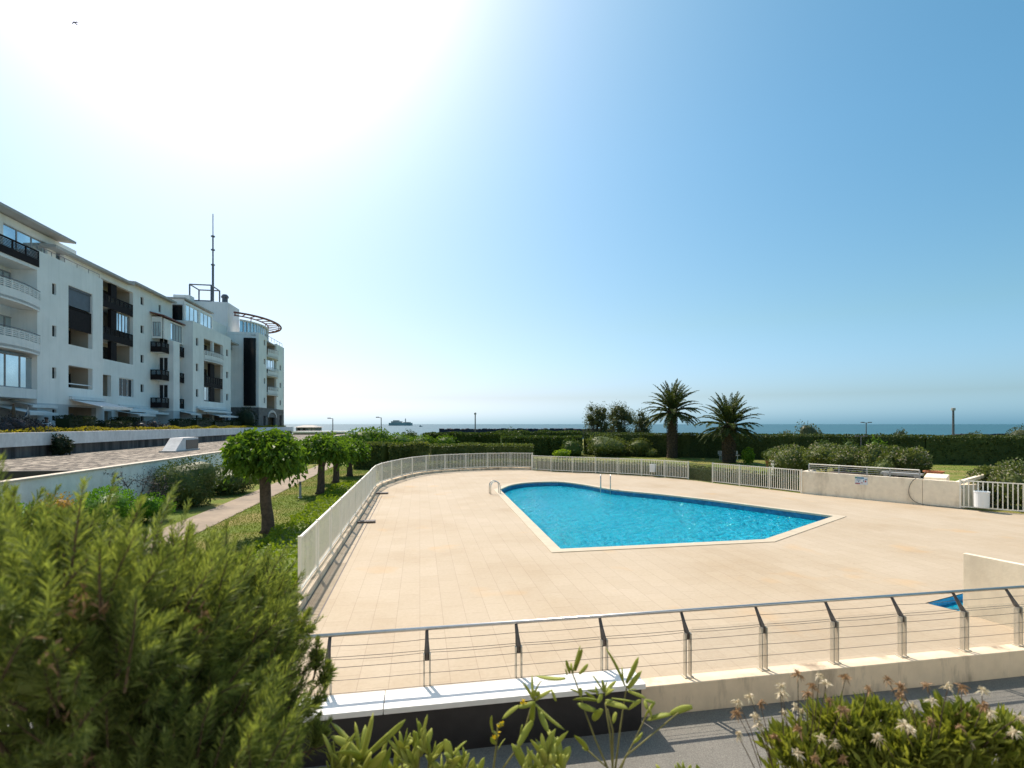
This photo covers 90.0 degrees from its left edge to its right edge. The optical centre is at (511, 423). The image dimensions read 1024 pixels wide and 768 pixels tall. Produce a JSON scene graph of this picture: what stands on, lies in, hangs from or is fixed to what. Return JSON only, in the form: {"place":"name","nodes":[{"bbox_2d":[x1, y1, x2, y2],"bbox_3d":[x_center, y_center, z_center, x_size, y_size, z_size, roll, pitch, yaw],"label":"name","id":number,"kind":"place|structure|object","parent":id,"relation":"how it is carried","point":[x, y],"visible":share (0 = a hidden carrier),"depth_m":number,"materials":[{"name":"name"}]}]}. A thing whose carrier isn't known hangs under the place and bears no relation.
{"place":"outdoors","nodes":[
{"label":"outdoors","id":0,"kind":"place"},
{"bbox_2d":[0,202,283,427],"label":"apartment building","id":1,"kind":"structure","parent":0,"point":[79,335],"depth_m":44.15,"materials":[{"name":"paint"}]},
{"bbox_2d":[0,314,11,335],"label":"window","id":2,"kind":"structure","parent":1,"relation":"in","point":[5,320],"depth_m":31.90,"materials":[{"name":"grey glass"}]},
{"bbox_2d":[0,352,31,388],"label":"window","id":3,"kind":"structure","parent":1,"relation":"in","point":[15,370],"depth_m":31.29,"materials":[{"name":"blue glass"}]},
{"bbox_2d":[3,223,44,252],"bbox_3d":[-33.144,-11.875,34.761,0.070,2.150,3.962,0,0,-10],"label":"window","id":4,"kind":"structure","parent":1,"relation":"in","point":[8,231],"depth_m":34.50,"materials":[{"name":"blue glass"}]},
{"bbox_2d":[117,312,128,333],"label":"window","id":5,"kind":"structure","parent":1,"relation":"in","point":[122,320],"depth_m":45.95,"materials":[{"name":"blue glass"}]},
{"bbox_2d":[119,378,131,396],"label":"window","id":6,"kind":"structure","parent":1,"relation":"in","point":[125,385],"depth_m":46.28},
{"bbox_2d":[159,384,168,397],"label":"window","id":7,"kind":"structure","parent":1,"relation":"in","point":[163,388],"depth_m":51.73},
{"bbox_2d":[171,323,181,342],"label":"window","id":8,"kind":"structure","parent":1,"relation":"in","point":[176,331],"depth_m":53.46,"materials":[{"name":"blue glass"}]},
{"bbox_2d":[172,304,182,319],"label":"window","id":9,"kind":"structure","parent":1,"relation":"in","point":[177,310],"depth_m":55.29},
{"bbox_2d":[186,304,197,322],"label":"window","id":10,"kind":"structure","parent":1,"relation":"in","point":[191,313],"depth_m":57.15,"materials":[{"name":"blue glass"}]},
{"bbox_2d":[189,214,219,301],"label":"radio mast","id":11,"kind":"object","parent":1,"relation":"on","point":[212,290],"visible":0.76,"depth_m":71.80,"materials":[{"name":"metal"}]},
{"bbox_2d":[292,431,351,434],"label":"beach pavilion","id":12,"kind":"structure","parent":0,"point":[312,432],"depth_m":93.60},
{"bbox_2d":[0,0,1023,602],"label":"sky","id":13,"kind":"structure","parent":0,"point":[443,211],"materials":[{"name":"blue"}]},
{"bbox_2d":[2,439,1023,720],"bbox_3d":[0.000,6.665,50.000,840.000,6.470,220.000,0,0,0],"label":"ground","id":14,"kind":"structure","parent":0,"point":[228,497],"depth_m":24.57,"materials":[{"name":"plant"}]},
{"bbox_2d":[33,491,81,523],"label":"shrub","id":15,"kind":"object","parent":14,"relation":"on","point":[63,502],"visible":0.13,"depth_m":13.79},
{"bbox_2d":[71,485,137,535],"bbox_3d":[-12.446,2.663,15.538,1.910,1.590,2.273,0,0,0],"label":"shrub","id":16,"kind":"object","parent":14,"relation":"on","point":[123,503],"visible":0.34,"depth_m":15.34,"materials":[{"name":"green plant"}]},
{"bbox_2d":[104,466,183,521],"bbox_3d":[-13.001,2.461,18.012,2.044,1.984,2.164,0,0,32],"label":"bare shrub","id":17,"kind":"object","parent":14,"relation":"on","point":[143,490],"visible":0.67,"depth_m":18.04,"materials":[{"name":"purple plant"}]},
{"bbox_2d":[0,427,292,458],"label":"terrace wall","id":18,"kind":"structure","parent":14,"relation":"on","point":[21,444],"depth_m":33.44,"materials":[{"name":"concrete"}]},
{"bbox_2d":[0,425,285,432],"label":"edging plants","id":19,"kind":"object","parent":18,"relation":"on","point":[92,428],"visible":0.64,"depth_m":35.32,"materials":[{"name":"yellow plant"}]},
{"bbox_2d":[127,492,176,521],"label":"shrub","id":20,"kind":"object","parent":14,"relation":"on","point":[154,502],"visible":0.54,"depth_m":17.64,"materials":[{"name":"green plant"}]},
{"bbox_2d":[0,435,317,480],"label":"garage","id":21,"kind":"structure","parent":14,"relation":"on","point":[21,467],"depth_m":25.12,"materials":[{"name":"concrete"}]},
{"bbox_2d":[48,433,75,454],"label":"dark shrub","id":22,"kind":"object","parent":21,"relation":"on","point":[60,445],"visible":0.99,"depth_m":28.56,"materials":[{"name":"green plant"}]},
{"bbox_2d":[159,437,199,452],"bbox_3d":[-21.387,1.317,33.038,0.910,0.866,3.606,0,0,-10],"label":"roof vent","id":23,"kind":"object","parent":21,"relation":"on","point":[180,444],"visible":1,"depth_m":32.44,"materials":[{"name":"white metal"}]},
{"bbox_2d":[0,433,353,509],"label":"garden wall","id":24,"kind":"structure","parent":14,"relation":"on","point":[70,481],"depth_m":17.21,"materials":[{"name":"paint"}]},
{"bbox_2d":[149,454,224,508],"bbox_3d":[-13.614,2.457,21.381,2.759,2.346,2.744,0,0,0],"label":"shrub","id":25,"kind":"object","parent":14,"relation":"on","point":[197,479],"visible":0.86,"depth_m":20.87,"materials":[{"name":"green plant"}]},
{"bbox_2d":[208,463,258,495],"bbox_3d":[-14.154,2.774,25.321,2.945,1.703,2.898,0,0,0],"label":"shrub","id":26,"kind":"object","parent":14,"relation":"on","point":[236,485],"visible":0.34,"depth_m":24.66,"materials":[{"name":"green plant"}]},
{"bbox_2d":[145,463,332,550],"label":"footpath","id":27,"kind":"structure","parent":14,"relation":"on","point":[215,515],"depth_m":20.67,"materials":[{"name":"concrete"}]},
{"bbox_2d":[219,425,308,533],"bbox_3d":[-7.837,1.727,16.283,2.742,3.428,2.658,0,0,0],"label":"mulberry tree","id":28,"kind":"object","parent":14,"relation":"on","point":[266,456],"visible":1,"depth_m":15.73,"materials":[{"name":"green plant"}]},
{"bbox_2d":[238,479,378,587],"bbox_3d":[-6.690,3.269,18.083,2.280,0.538,22.092,0,0,-10],"label":"hedge","id":29,"kind":"object","parent":14,"relation":"on","point":[300,523],"visible":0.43,"depth_m":15.07,"materials":[{"name":"green plant"}]},
{"bbox_2d":[296,425,321,430],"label":"beach hut","id":30,"kind":"object","parent":14,"relation":"on","point":[308,428],"visible":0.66,"depth_m":110.20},
{"bbox_2d":[299,431,350,494],"bbox_3d":[-9.326,1.858,25.159,2.828,3.213,2.926,0,0,-24],"label":"mulberry tree","id":31,"kind":"object","parent":14,"relation":"on","point":[322,449],"visible":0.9,"depth_m":24.65,"materials":[{"name":"green plant"}]},
{"bbox_2d":[313,435,358,482],"bbox_3d":[-10.290,2.040,30.005,2.673,2.842,2.668,0,0,0],"label":"mulberry tree","id":32,"kind":"object","parent":14,"relation":"on","point":[354,450],"visible":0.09,"depth_m":29.83,"materials":[{"name":"green plant"}]},
{"bbox_2d":[340,435,372,476],"bbox_3d":[-10.643,2.087,33.716,2.874,2.730,2.858,0,0,28],"label":"mulberry tree","id":33,"kind":"object","parent":14,"relation":"on","point":[362,448],"visible":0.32,"depth_m":33.44,"materials":[{"name":"green plant"}]},
{"bbox_2d":[345,426,398,442],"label":"shrub","id":34,"kind":"object","parent":14,"relation":"on","point":[366,434],"visible":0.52,"depth_m":57.18,"materials":[{"name":"green plant"}]},
{"bbox_2d":[352,440,430,468],"bbox_3d":[-9.306,2.393,39.830,6.193,2.243,3.001,0,0,0],"label":"hedge","id":35,"kind":"object","parent":14,"relation":"on","point":[382,452],"visible":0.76,"depth_m":38.96,"materials":[{"name":"green plant"}]},
{"bbox_2d":[388,432,412,442],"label":"shrub","id":36,"kind":"object","parent":14,"relation":"on","point":[400,437],"visible":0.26,"depth_m":59.56,"materials":[{"name":"green plant"}]},
{"bbox_2d":[295,467,530,613],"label":"concrete kerb","id":37,"kind":"structure","parent":14,"relation":"on","point":[311,585],"depth_m":15.45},
{"bbox_2d":[298,453,532,593],"bbox_3d":[-4.683,2.690,24.565,7.042,1.120,28.922,0,0,11],"label":"picket fence","id":38,"kind":"object","parent":37,"relation":"on","point":[340,513],"visible":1,"depth_m":15.92,"materials":[{"name":"metal"}]},
{"bbox_2d":[433,434,459,445],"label":"shrub","id":39,"kind":"object","parent":14,"relation":"on","point":[445,439],"visible":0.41,"depth_m":61.54,"materials":[{"name":"green plant"}]},
{"bbox_2d":[378,458,533,479],"bbox_3d":[-4.032,3.042,36.055,13.133,0.920,3.756,0,0,-41],"label":"hedge","id":40,"kind":"object","parent":14,"relation":"on","point":[416,466],"visible":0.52,"depth_m":37.52,"materials":[{"name":"green plant"}]},
{"bbox_2d":[422,431,522,445],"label":"hedge","id":41,"kind":"object","parent":14,"relation":"on","point":[484,437],"visible":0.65,"depth_m":62.34,"materials":[{"name":"green plant"}]},
{"bbox_2d":[429,442,534,463],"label":"hedge","id":42,"kind":"object","parent":14,"relation":"on","point":[439,449],"visible":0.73,"depth_m":41.35,"materials":[{"name":"green plant"}]},
{"bbox_2d":[496,429,583,442],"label":"hedge","id":43,"kind":"object","parent":14,"relation":"on","point":[554,433],"visible":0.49,"depth_m":65.37,"materials":[{"name":"green plant"}]},
{"bbox_2d":[499,435,582,455],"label":"hedge","id":44,"kind":"object","parent":14,"relation":"on","point":[546,445],"visible":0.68,"depth_m":55.48,"materials":[{"name":"green plant"}]},
{"bbox_2d":[561,438,584,456],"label":"shrub","id":45,"kind":"object","parent":14,"relation":"on","point":[576,448],"visible":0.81,"depth_m":52.93,"materials":[{"name":"green plant"}]},
{"bbox_2d":[582,401,614,444],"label":"tamarisk tree","id":46,"kind":"object","parent":14,"relation":"on","point":[599,412],"visible":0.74,"depth_m":83.45,"materials":[{"name":"green plant"}]},
{"bbox_2d":[585,432,633,456],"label":"shrub","id":47,"kind":"object","parent":14,"relation":"on","point":[602,446],"visible":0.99,"depth_m":53.43,"materials":[{"name":"green plant"}]},
{"bbox_2d":[606,400,638,433],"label":"tamarisk tree","id":48,"kind":"object","parent":14,"relation":"on","point":[623,415],"visible":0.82,"depth_m":85.14,"materials":[{"name":"green plant"}]},
{"bbox_2d":[626,436,656,456],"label":"shrub","id":49,"kind":"object","parent":14,"relation":"on","point":[640,446],"visible":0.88,"depth_m":53.44,"materials":[{"name":"green plant"}]},
{"bbox_2d":[632,407,652,432],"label":"tamarisk tree","id":50,"kind":"object","parent":14,"relation":"on","point":[640,421],"visible":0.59,"depth_m":87.59,"materials":[{"name":"green plant"}]},
{"bbox_2d":[294,470,1023,696],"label":"pool deck","id":51,"kind":"structure","parent":14,"relation":"on","point":[449,548],"depth_m":10.78,"materials":[{"name":"tile"}]},
{"bbox_2d":[289,496,381,643],"bbox_3d":[-4.665,3.420,15.011,0.365,0.060,18.800,0,0,-10],"label":"drain channel","id":52,"kind":"object","parent":51,"relation":"on","point":[319,598],"visible":0.44,"depth_m":12.01,"materials":[{"name":"brown metal"}]},
{"bbox_2d":[531,455,688,478],"bbox_3d":[6.290,2.830,34.691,11.330,1.100,0.699,0,0,34],"label":"picket fence","id":53,"kind":"object","parent":51,"relation":"on","point":[618,466],"visible":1,"depth_m":34.66,"materials":[{"name":"metal"}]},
{"bbox_2d":[689,463,710,481],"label":"gate","id":54,"kind":"structure","parent":53,"relation":"attached to","point":[709,473],"depth_m":30.34,"materials":[{"name":"plant"}]},
{"bbox_2d":[494,481,845,552],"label":"swimming pool","id":55,"kind":"structure","parent":51,"relation":"in","point":[559,516],"depth_m":19.52,"materials":[{"name":"liquid"}]},
{"bbox_2d":[712,463,801,492],"bbox_3d":[12.921,2.805,27.342,0.142,1.150,5.214,0,0,-31],"label":"picket fence","id":56,"kind":"object","parent":51,"relation":"on","point":[769,487],"visible":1,"depth_m":27.09,"materials":[{"name":"metal"}]},
{"bbox_2d":[641,643,1023,716],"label":"railing kerb wall","id":57,"kind":"structure","parent":51,"relation":"on","point":[707,691],"depth_m":6.45,"materials":[{"name":"concrete"}]},
{"bbox_2d":[305,585,1023,694],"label":"cable railing","id":58,"kind":"object","parent":57,"relation":"on","point":[902,642],"visible":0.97,"depth_m":6.37,"materials":[{"name":"grey metal"}]},
{"bbox_2d":[800,470,958,508],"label":"concrete wall","id":59,"kind":"structure","parent":51,"relation":"on","point":[933,489],"depth_m":22.41,"materials":[{"name":"concrete"}]},
{"bbox_2d":[808,464,919,478],"bbox_3d":[15.854,2.118,23.311,0.072,0.384,4.366,0,0,-39],"label":"railing","id":60,"kind":"object","parent":59,"relation":"on","point":[867,471],"depth_m":23.09,"materials":[{"name":"metal"}]},
{"bbox_2d":[928,594,962,610],"bbox_3d":[9.107,3.521,9.737,2.295,0.238,1.039,0,0,-25],"label":"footbath","id":61,"kind":"object","parent":51,"relation":"in","point":[951,604],"depth_m":9.96,"materials":[{"name":"liquid"}]},
{"bbox_2d":[959,480,1023,511],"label":"picket fence","id":62,"kind":"object","parent":51,"relation":"on","point":[968,506],"visible":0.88,"depth_m":19.85,"materials":[{"name":"metal"}]},
{"bbox_2d":[973,491,989,507],"bbox_3d":[18.287,2.930,19.931,0.498,0.620,0.498,0,0,0],"label":"waste bin","id":63,"kind":"object","parent":62,"relation":"attached to","point":[981,499],"visible":1,"depth_m":19.77,"materials":[{"name":"white plastic"}]},
{"bbox_2d":[963,553,1023,630],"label":"partition wall","id":64,"kind":"structure","parent":51,"relation":"on","point":[979,571],"depth_m":8.80,"materials":[{"name":"concrete"}]},
{"bbox_2d":[536,458,798,491],"bbox_3d":[9.150,2.988,32.654,18.452,0.995,2.965,0,0,45],"label":"picket fence","id":65,"kind":"object","parent":14,"relation":"on","point":[715,475],"visible":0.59,"depth_m":32.41,"materials":[{"name":"white metal"}]},
{"bbox_2d":[641,378,706,457],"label":"palm tree","id":66,"kind":"object","parent":14,"relation":"on","point":[672,398],"visible":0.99,"depth_m":51.54,"materials":[{"name":"plant"}]},
{"bbox_2d":[693,391,763,462],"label":"palm tree","id":67,"kind":"object","parent":14,"relation":"on","point":[731,418],"visible":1,"depth_m":45.01,"materials":[{"name":"plant"}]},
{"bbox_2d":[741,447,755,463],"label":"shrub","id":68,"kind":"object","parent":14,"relation":"on","point":[748,455],"visible":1,"depth_m":43.80,"materials":[{"name":"green plant"}]},
{"bbox_2d":[766,442,814,475],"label":"oleander bush","id":69,"kind":"object","parent":14,"relation":"on","point":[787,458],"visible":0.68,"depth_m":30.61,"materials":[{"name":"green plant"}]},
{"bbox_2d":[583,432,1023,464],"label":"hedge","id":70,"kind":"object","parent":14,"relation":"on","point":[974,449],"visible":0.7,"depth_m":45.97,"materials":[{"name":"green plant"}]},
{"bbox_2d":[795,419,823,435],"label":"shrub","id":71,"kind":"object","parent":14,"relation":"on","point":[806,429],"visible":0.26,"depth_m":61.66,"materials":[{"name":"green plant"}]},
{"bbox_2d":[801,442,843,469],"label":"oleander bush","id":72,"kind":"object","parent":14,"relation":"on","point":[816,455],"visible":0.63,"depth_m":28.66,"materials":[{"name":"green plant"}]},
{"bbox_2d":[828,471,923,478],"bbox_3d":[17.549,3.070,24.781,4.280,1.060,4.686,0,0,-39],"label":"raised bed","id":73,"kind":"object","parent":14,"relation":"on","point":[849,472],"visible":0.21,"depth_m":26.29,"materials":[{"name":"soil"}]},
{"bbox_2d":[823,444,860,471],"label":"oleander bush","id":74,"kind":"object","parent":73,"relation":"on","point":[846,456],"visible":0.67,"depth_m":27.08,"materials":[{"name":"green plant"}]},
{"bbox_2d":[852,441,887,473],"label":"oleander bush","id":75,"kind":"object","parent":73,"relation":"on","point":[869,453],"visible":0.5,"depth_m":25.93,"materials":[{"name":"green plant"}]},
{"bbox_2d":[865,458,894,476],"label":"shrub","id":76,"kind":"object","parent":73,"relation":"on","point":[886,464],"visible":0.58,"depth_m":23.79,"materials":[{"name":"green plant"}]},
{"bbox_2d":[874,444,913,474],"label":"oleander bush","id":77,"kind":"object","parent":73,"relation":"on","point":[889,453],"visible":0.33,"depth_m":24.96,"materials":[{"name":"green plant"}]},
{"bbox_2d":[892,445,932,477],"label":"oleander bush","id":78,"kind":"object","parent":73,"relation":"on","point":[912,459],"visible":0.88,"depth_m":24.10,"materials":[{"name":"green plant"}]},
{"bbox_2d":[958,474,990,507],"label":"step cheek wall","id":79,"kind":"structure","parent":14,"relation":"on","point":[973,478],"depth_m":21.13,"materials":[{"name":"concrete"}]},
{"bbox_2d":[963,464,1006,507],"bbox_3d":[20.160,2.672,21.583,2.161,1.957,1.690,0,0,22],"label":"oleander bush","id":80,"kind":"object","parent":14,"relation":"on","point":[978,470],"visible":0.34,"depth_m":21.41,"materials":[{"name":"green plant"}]},
{"bbox_2d":[987,457,1023,509],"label":"oleander bush","id":81,"kind":"object","parent":14,"relation":"on","point":[1012,473],"visible":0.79,"depth_m":20.57,"materials":[{"name":"green plant"}]},
{"bbox_3d":[0.000,2.690,-0.375,14.000,1.820,5.250,0,0,0],"label":"planter","id":82,"kind":"object","parent":14,"relation":"on","visible":0},
{"bbox_2d":[0,452,362,767],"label":"needle leaved bush","id":83,"kind":"object","parent":82,"relation":"on","point":[134,648],"visible":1,"depth_m":1.09,"materials":[{"name":"green plant"}]},
{"bbox_2d":[319,713,405,767],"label":"leafy plant","id":84,"kind":"object","parent":82,"relation":"on","point":[359,754],"visible":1,"depth_m":1.56,"materials":[{"name":"green plant"}]},
{"bbox_2d":[383,714,443,767],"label":"leafy plant","id":85,"kind":"object","parent":82,"relation":"on","point":[405,756],"visible":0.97,"depth_m":1.57,"materials":[{"name":"green plant"}]},
{"bbox_2d":[425,739,488,767],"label":"leafy plant","id":86,"kind":"object","parent":82,"relation":"on","point":[457,761],"visible":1,"depth_m":1.58,"materials":[{"name":"green plant"}]},
{"bbox_2d":[490,716,504,767],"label":"fleshy plant","id":87,"kind":"object","parent":82,"relation":"on","point":[496,735],"visible":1,"depth_m":1.62,"materials":[{"name":"green plant"}]},
{"bbox_2d":[502,676,564,767],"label":"fleshy plant","id":88,"kind":"object","parent":82,"relation":"on","point":[527,728],"visible":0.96,"depth_m":1.54,"materials":[{"name":"green plant"}]},
{"bbox_2d":[511,729,570,767],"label":"leafy plant","id":89,"kind":"object","parent":82,"relation":"on","point":[548,755],"visible":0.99,"depth_m":1.48,"materials":[{"name":"green plant"}]},
{"bbox_2d":[536,647,608,767],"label":"fleshy plant","id":90,"kind":"object","parent":82,"relation":"on","point":[582,742],"visible":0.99,"depth_m":1.66,"materials":[{"name":"green plant"}]},
{"bbox_2d":[573,675,627,767],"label":"fleshy plant","id":91,"kind":"object","parent":82,"relation":"on","point":[596,714],"visible":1,"depth_m":1.60,"materials":[{"name":"green plant"}]},
{"bbox_2d":[606,649,655,767],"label":"fleshy plant","id":92,"kind":"object","parent":82,"relation":"on","point":[633,681],"visible":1,"depth_m":1.69,"materials":[{"name":"green plant"}]},
{"bbox_2d":[619,700,654,767],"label":"fleshy plant","id":93,"kind":"object","parent":82,"relation":"on","point":[638,738],"visible":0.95,"depth_m":1.75,"materials":[{"name":"green plant"}]},
{"bbox_2d":[621,704,692,767],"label":"fleshy plant","id":94,"kind":"object","parent":82,"relation":"on","point":[680,709],"visible":1,"depth_m":1.73,"materials":[{"name":"green plant"}]},
{"bbox_2d":[730,669,923,767],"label":"daisy plant","id":95,"kind":"object","parent":82,"relation":"on","point":[822,737],"visible":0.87,"depth_m":1.69,"materials":[{"name":"green plant"}]},
{"bbox_2d":[836,675,1023,767],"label":"daisy plant","id":96,"kind":"object","parent":82,"relation":"on","point":[958,733],"visible":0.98,"depth_m":1.58,"materials":[{"name":"green plant"}]},
{"bbox_2d":[284,424,1023,438],"bbox_3d":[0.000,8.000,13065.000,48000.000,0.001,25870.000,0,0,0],"label":"sea","id":97,"kind":"structure","parent":0,"point":[919,429],"depth_m":1180.28,"materials":[{"name":"liquid"}]},
{"bbox_2d":[439,428,613,437],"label":"breakwater","id":98,"kind":"object","parent":97,"relation":"in","point":[467,430],"visible":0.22,"depth_m":298.73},
{"bbox_2d":[307,676,1023,767],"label":"pavement","id":99,"kind":"structure","parent":0,"point":[705,739],"depth_m":5.55,"materials":[{"name":"concrete"}]},
{"bbox_2d":[31,668,645,767],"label":"seat wall","id":100,"kind":"structure","parent":99,"relation":"on","point":[459,714],"depth_m":5.42,"materials":[{"name":"concrete"}]},
{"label":"terrace","id":101,"kind":"structure","parent":0,"visible":0},
{"bbox_2d":[0,416,20,432],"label":"terrace shrub","id":102,"kind":"object","parent":101,"relation":"on","point":[4,425],"visible":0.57,"depth_m":26.87,"materials":[{"name":"green plant"}]},
{"bbox_2d":[0,413,34,432],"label":"terrace shrub","id":103,"kind":"object","parent":101,"relation":"on","point":[23,424],"visible":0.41,"depth_m":27.59,"materials":[{"name":"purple plant"}]},
{"bbox_2d":[52,414,99,431],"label":"box hedge","id":104,"kind":"object","parent":101,"relation":"on","point":[67,421],"visible":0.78,"depth_m":32.34,"materials":[{"name":"green plant"}]},
{"bbox_2d":[95,420,132,430],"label":"box hedge","id":105,"kind":"object","parent":101,"relation":"on","point":[114,423],"visible":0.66,"depth_m":36.33,"materials":[{"name":"green plant"}]},
{"bbox_2d":[109,416,141,429],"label":"box hedge","id":106,"kind":"object","parent":101,"relation":"on","point":[134,420],"visible":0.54,"depth_m":40.16,"materials":[{"name":"green plant"}]},
{"bbox_2d":[168,418,192,428],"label":"box hedge","id":107,"kind":"object","parent":101,"relation":"on","point":[179,422],"visible":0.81,"depth_m":47.57,"materials":[{"name":"green plant"}]},
{"bbox_2d":[188,417,213,428],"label":"box hedge","id":108,"kind":"object","parent":101,"relation":"on","point":[202,422],"visible":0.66,"depth_m":51.98,"materials":[{"name":"green plant"}]},
{"bbox_2d":[233,406,258,427],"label":"terrace shrub","id":109,"kind":"object","parent":101,"relation":"on","point":[246,416],"visible":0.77,"depth_m":64.90,"materials":[{"name":"green plant"}]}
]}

